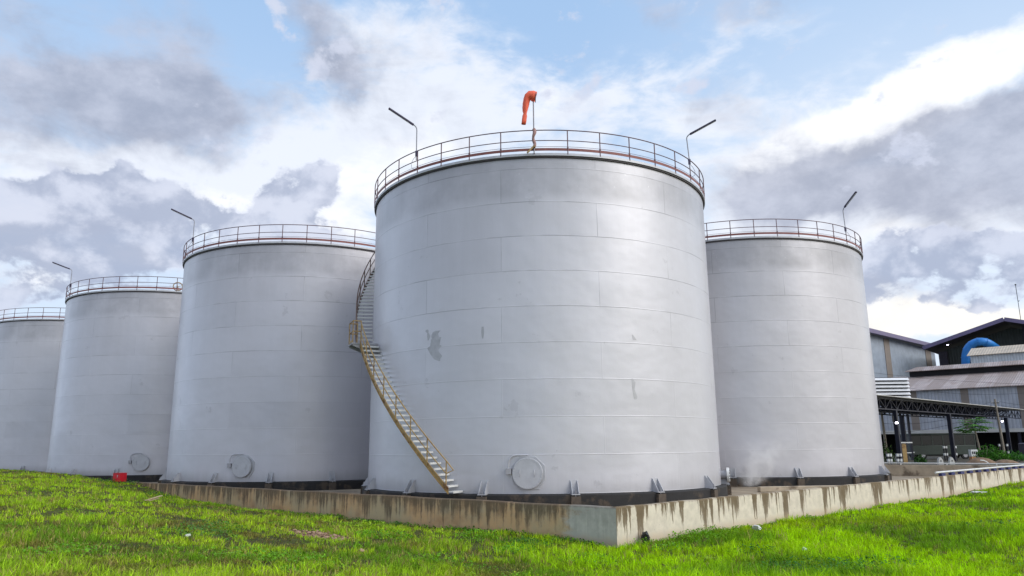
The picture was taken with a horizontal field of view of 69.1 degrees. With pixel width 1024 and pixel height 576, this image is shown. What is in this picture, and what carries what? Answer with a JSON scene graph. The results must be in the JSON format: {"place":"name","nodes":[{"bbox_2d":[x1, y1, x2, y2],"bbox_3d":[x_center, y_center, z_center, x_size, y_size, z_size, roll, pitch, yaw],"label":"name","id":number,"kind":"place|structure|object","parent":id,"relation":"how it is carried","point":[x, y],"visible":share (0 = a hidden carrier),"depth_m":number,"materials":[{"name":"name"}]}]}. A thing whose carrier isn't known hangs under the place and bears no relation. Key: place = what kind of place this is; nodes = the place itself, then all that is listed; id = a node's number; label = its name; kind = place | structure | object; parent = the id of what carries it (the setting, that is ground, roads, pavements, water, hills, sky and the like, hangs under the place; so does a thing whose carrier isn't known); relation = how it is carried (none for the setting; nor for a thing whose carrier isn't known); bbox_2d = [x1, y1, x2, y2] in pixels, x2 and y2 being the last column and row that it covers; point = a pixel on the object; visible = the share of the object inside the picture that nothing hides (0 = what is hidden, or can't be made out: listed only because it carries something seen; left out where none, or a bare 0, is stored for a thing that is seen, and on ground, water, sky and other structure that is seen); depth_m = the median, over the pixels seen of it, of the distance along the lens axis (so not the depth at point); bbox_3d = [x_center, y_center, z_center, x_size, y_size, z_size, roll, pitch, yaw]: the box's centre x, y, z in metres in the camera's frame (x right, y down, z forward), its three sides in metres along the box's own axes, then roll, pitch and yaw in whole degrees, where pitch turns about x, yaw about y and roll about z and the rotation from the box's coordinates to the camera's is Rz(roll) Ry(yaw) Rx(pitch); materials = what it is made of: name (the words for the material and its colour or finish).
{"place":"outdoors","nodes":[
{"label":"outdoors","id":0,"kind":"place"},
{"bbox_2d":[0,469,1023,575],"bbox_3d":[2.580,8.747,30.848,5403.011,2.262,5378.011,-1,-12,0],"label":"ground","id":1,"kind":"structure","parent":0,"point":[282,542],"depth_m":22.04,"materials":[{"name":"green plant"}]},
{"bbox_2d":[113,473,126,483],"bbox_3d":[-22.547,10.953,42.685,0.524,0.650,0.547,-4,-13,17],"label":"red box","id":2,"kind":"object","parent":1,"relation":"on","point":[121,477],"visible":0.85,"depth_m":42.52,"materials":[{"name":"paint"}]},
{"bbox_2d":[144,495,162,500],"bbox_3d":[-13.869,8.130,28.737,0.219,0.197,0.658,-10,-16,39],"label":"broken board","id":3,"kind":"object","parent":1,"relation":"on","point":[153,498],"visible":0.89,"depth_m":28.71,"materials":[{"name":"brown wood"}]},
{"bbox_2d":[276,527,353,542],"bbox_3d":[-5.738,7.226,21.802,3.983,0.349,2.446,-8,-14,30],"label":"rubble","id":4,"kind":"object","parent":1,"relation":"on","point":[313,534],"visible":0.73,"depth_m":22.08,"materials":[{"name":"stone"}]},
{"bbox_2d":[126,468,1023,547],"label":"bund wall","id":5,"kind":"structure","parent":1,"relation":"on","point":[613,526],"depth_m":28.15,"materials":[{"name":"grey concrete"}]},
{"bbox_2d":[935,464,1023,475],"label":"pipe run","id":6,"kind":"object","parent":5,"relation":"on","point":[952,472],"visible":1,"depth_m":46.43,"materials":[{"name":"white metal"}]},
{"bbox_2d":[640,531,649,542],"bbox_3d":[4.082,7.650,22.782,0.258,0.392,0.364,1,-12,-8],"label":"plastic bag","id":7,"kind":"object","parent":1,"relation":"on","point":[644,534],"visible":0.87,"depth_m":22.71,"materials":[{"name":"grey plastic"}]},
{"bbox_2d":[752,525,761,530],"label":"litter","id":8,"kind":"object","parent":1,"relation":"on","point":[755,527],"visible":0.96,"depth_m":25.36,"materials":[{"name":"white plastic"}]},
{"bbox_2d":[884,462,1023,475],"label":"wall","id":9,"kind":"structure","parent":1,"relation":"on","point":[912,470],"depth_m":53.33,"materials":[{"name":"concrete"}]},
{"bbox_2d":[884,455,1023,469],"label":"yard","id":10,"kind":"structure","parent":1,"relation":"on","point":[931,458],"depth_m":82.09,"materials":[{"name":"grey concrete"}]},
{"bbox_2d":[880,412,887,451],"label":"utility pole","id":11,"kind":"object","parent":10,"relation":"on","point":[883,429],"visible":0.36,"depth_m":86.27,"materials":[{"name":"grey metal"}]},
{"bbox_2d":[882,439,894,463],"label":"shrub","id":12,"kind":"object","parent":10,"relation":"on","point":[885,453],"visible":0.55,"depth_m":74.96,"materials":[{"name":"green plant"}]},
{"bbox_2d":[875,377,913,459],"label":"louvre unit","id":13,"kind":"object","parent":10,"relation":"on","point":[894,386],"visible":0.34,"depth_m":91.38,"materials":[{"name":"white metal"}]},
{"bbox_2d":[869,328,935,377],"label":"grey shed","id":14,"kind":"structure","parent":10,"relation":"on","point":[893,355],"depth_m":173.15,"materials":[{"name":"grey metal"}]},
{"bbox_2d":[901,442,911,462],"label":"steel post","id":15,"kind":"object","parent":10,"relation":"on","point":[904,452],"visible":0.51,"depth_m":75.92,"materials":[{"name":"yellow paint"}]},
{"bbox_2d":[914,454,926,462],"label":"shrub","id":16,"kind":"object","parent":10,"relation":"on","point":[919,460],"visible":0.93,"depth_m":73.82,"materials":[{"name":"green plant"}]},
{"bbox_2d":[900,433,976,458],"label":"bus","id":17,"kind":"object","parent":10,"relation":"on","point":[924,444],"visible":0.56,"depth_m":93.90,"materials":[{"name":"paint"}]},
{"bbox_2d":[937,457,943,464],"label":"stop block","id":18,"kind":"structure","parent":10,"relation":"on","point":[939,459],"depth_m":70.07,"materials":[{"name":"white concrete"}]},
{"bbox_2d":[942,445,945,460],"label":"bollard","id":19,"kind":"object","parent":10,"relation":"on","point":[943,447],"visible":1,"depth_m":85.77,"materials":[{"name":"white metal"}]},
{"bbox_2d":[877,394,1023,462],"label":"truss canopy","id":20,"kind":"object","parent":10,"relation":"on","point":[895,406],"visible":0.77,"depth_m":84.53,"materials":[{"name":"black metal"}]},
{"bbox_2d":[948,457,954,464],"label":"stop block","id":21,"kind":"structure","parent":10,"relation":"on","point":[950,459],"depth_m":70.07,"materials":[{"name":"white concrete"}]},
{"bbox_2d":[968,450,977,459],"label":"cabinet","id":22,"kind":"object","parent":10,"relation":"on","point":[972,453],"visible":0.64,"depth_m":81.93,"materials":[{"name":"white metal"}]},
{"bbox_2d":[922,317,1023,365],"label":"gable shed","id":23,"kind":"structure","parent":10,"relation":"on","point":[1005,331],"depth_m":172.91,"materials":[{"name":"black metal"}]},
{"bbox_2d":[954,417,995,456],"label":"papaya tree","id":24,"kind":"object","parent":10,"relation":"on","point":[974,425],"visible":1,"depth_m":78.30,"materials":[{"name":"green plant"}]},
{"bbox_2d":[966,457,995,462],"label":"soil heap","id":25,"kind":"object","parent":10,"relation":"on","point":[976,460],"visible":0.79,"depth_m":71.50,"materials":[{"name":"brown soil"}]},
{"bbox_2d":[973,444,1002,460],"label":"shrub","id":26,"kind":"object","parent":10,"relation":"on","point":[984,453],"visible":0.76,"depth_m":76.81,"materials":[{"name":"green plant"}]},
{"bbox_2d":[967,344,1023,362],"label":"annexe","id":27,"kind":"structure","parent":10,"relation":"on","point":[997,354],"depth_m":150.76,"materials":[{"name":"white metal"}]},
{"bbox_2d":[994,399,1004,451],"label":"utility pole","id":28,"kind":"object","parent":10,"relation":"on","point":[1000,432],"visible":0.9,"depth_m":93.19,"materials":[{"name":"grey"}]},
{"bbox_2d":[990,446,1014,461],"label":"shrub","id":29,"kind":"object","parent":10,"relation":"on","point":[1005,456],"visible":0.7,"depth_m":76.63,"materials":[{"name":"green plant"}]},
{"bbox_2d":[996,459,1017,462],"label":"soil heap","id":30,"kind":"object","parent":10,"relation":"on","point":[1005,461],"visible":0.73,"depth_m":71.52,"materials":[{"name":"brown soil"}]},
{"bbox_2d":[1003,450,1023,461],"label":"shrub","id":31,"kind":"object","parent":10,"relation":"on","point":[1018,457],"visible":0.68,"depth_m":77.69,"materials":[{"name":"green plant"}]},
{"bbox_2d":[0,0,1023,365],"label":"sky","id":32,"kind":"structure","parent":0,"point":[116,115],"materials":[{"name":"blue"}]},
{"bbox_2d":[147,476,930,495],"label":"slab","id":33,"kind":"structure","parent":0,"point":[735,491],"depth_m":41.26,"materials":[{"name":"grey concrete"}]},
{"bbox_2d":[0,307,64,471],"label":"storage tank","id":34,"kind":"object","parent":33,"relation":"on","point":[30,350],"visible":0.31,"depth_m":69.97,"materials":[{"name":"metal"}]},
{"bbox_2d":[44,276,182,481],"bbox_3d":[-30.075,8.678,65.730,18.368,15.937,18.222,5,-13,-24],"label":"storage tank","id":35,"kind":"object","parent":33,"relation":"on","point":[112,412],"visible":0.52,"depth_m":57.66,"materials":[{"name":"metal"}]},
{"bbox_2d":[52,262,71,289],"bbox_3d":[-37.006,-0.786,61.001,1.541,2.663,0.130,5,-13,-24],"label":"railing lamp","id":36,"kind":"object","parent":35,"relation":"attached to","point":[67,268],"visible":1,"depth_m":61.17,"materials":[{"name":"grey metal"}]},
{"bbox_2d":[158,224,374,490],"bbox_3d":[-14.221,5.722,52.585,18.186,15.937,18.123,3,-12,-15],"label":"storage tank","id":37,"kind":"object","parent":33,"relation":"on","point":[272,385],"visible":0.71,"depth_m":44.61,"materials":[{"name":"metal"}]},
{"bbox_2d":[171,208,194,250],"bbox_3d":[-21.314,-3.741,47.995,1.519,2.721,0.130,5,-13,-24],"label":"railing lamp","id":38,"kind":"object","parent":37,"relation":"attached to","point":[189,218],"visible":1,"depth_m":48.13,"materials":[{"name":"grey metal"}]},
{"bbox_2d":[348,130,731,506],"bbox_3d":[1.223,2.752,39.358,18.671,15.937,18.263,-1,-12,2],"label":"storage tank","id":39,"kind":"object","parent":33,"relation":"on","point":[541,328],"visible":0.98,"depth_m":31.68,"materials":[{"name":"metal"}]},
{"bbox_2d":[388,107,417,169],"bbox_3d":[-5.052,-6.911,34.413,1.407,2.949,0.130,2,-12,-14],"label":"railing lamp","id":40,"kind":"object","parent":39,"relation":"attached to","point":[403,118],"visible":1,"depth_m":34.55,"materials":[{"name":"grey metal"}]},
{"bbox_2d":[521,91,536,152],"bbox_3d":[0.758,-7.217,32.377,0.711,2.935,0.487,-1,-12,0],"label":"windsock","id":41,"kind":"object","parent":39,"relation":"attached to","point":[529,96],"visible":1,"depth_m":32.40,"materials":[{"name":"fabric"}]},
{"bbox_2d":[686,119,715,176],"bbox_3d":[9.131,-6.694,35.645,1.449,2.785,0.140,-4,-13,17],"label":"railing lamp","id":42,"kind":"object","parent":39,"relation":"attached to","point":[695,131],"visible":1,"depth_m":35.78,"materials":[{"name":"grey metal"}]},
{"bbox_2d":[757,485,837,491],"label":"kerb","id":43,"kind":"structure","parent":33,"relation":"on","point":[769,488],"depth_m":37.60,"materials":[{"name":"concrete"}]},
{"bbox_2d":[704,219,891,486],"bbox_3d":[15.741,5.388,52.309,18.333,15.937,18.214,-4,-13,16],"label":"storage tank","id":44,"kind":"object","parent":33,"relation":"on","point":[795,393],"visible":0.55,"depth_m":44.25,"materials":[{"name":"metal"}]},
{"bbox_2d":[843,191,856,235],"bbox_3d":[21.323,-4.488,46.692,0.280,2.873,1.428,1,-12,-7],"label":"railing lamp","id":45,"kind":"object","parent":44,"relation":"attached to","point":[848,201],"visible":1,"depth_m":47.06,"materials":[{"name":"grey metal"}]},
{"bbox_2d":[879,360,1023,454],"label":"warehouse","id":46,"kind":"structure","parent":0,"point":[996,376],"depth_m":121.48,"materials":[{"name":"grey metal"}]},
{"bbox_2d":[879,373,1011,383],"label":"overhead wire","id":47,"kind":"object","parent":46,"relation":"on","point":[951,380],"visible":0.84,"depth_m":105.51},
{"bbox_2d":[911,388,1016,394],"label":"overhead wire","id":48,"kind":"object","parent":46,"relation":"on","point":[979,394],"visible":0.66,"depth_m":100.59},
{"bbox_2d":[961,338,998,363],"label":"duct","id":49,"kind":"object","parent":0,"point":[974,343],"visible":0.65,"depth_m":162.57,"materials":[{"name":"blue metal"}]},
{"bbox_2d":[1018,443,1023,454],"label":"drum","id":50,"kind":"object","parent":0,"point":[1021,447],"visible":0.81,"depth_m":81.85,"materials":[{"name":"blue metal"}]}
]}

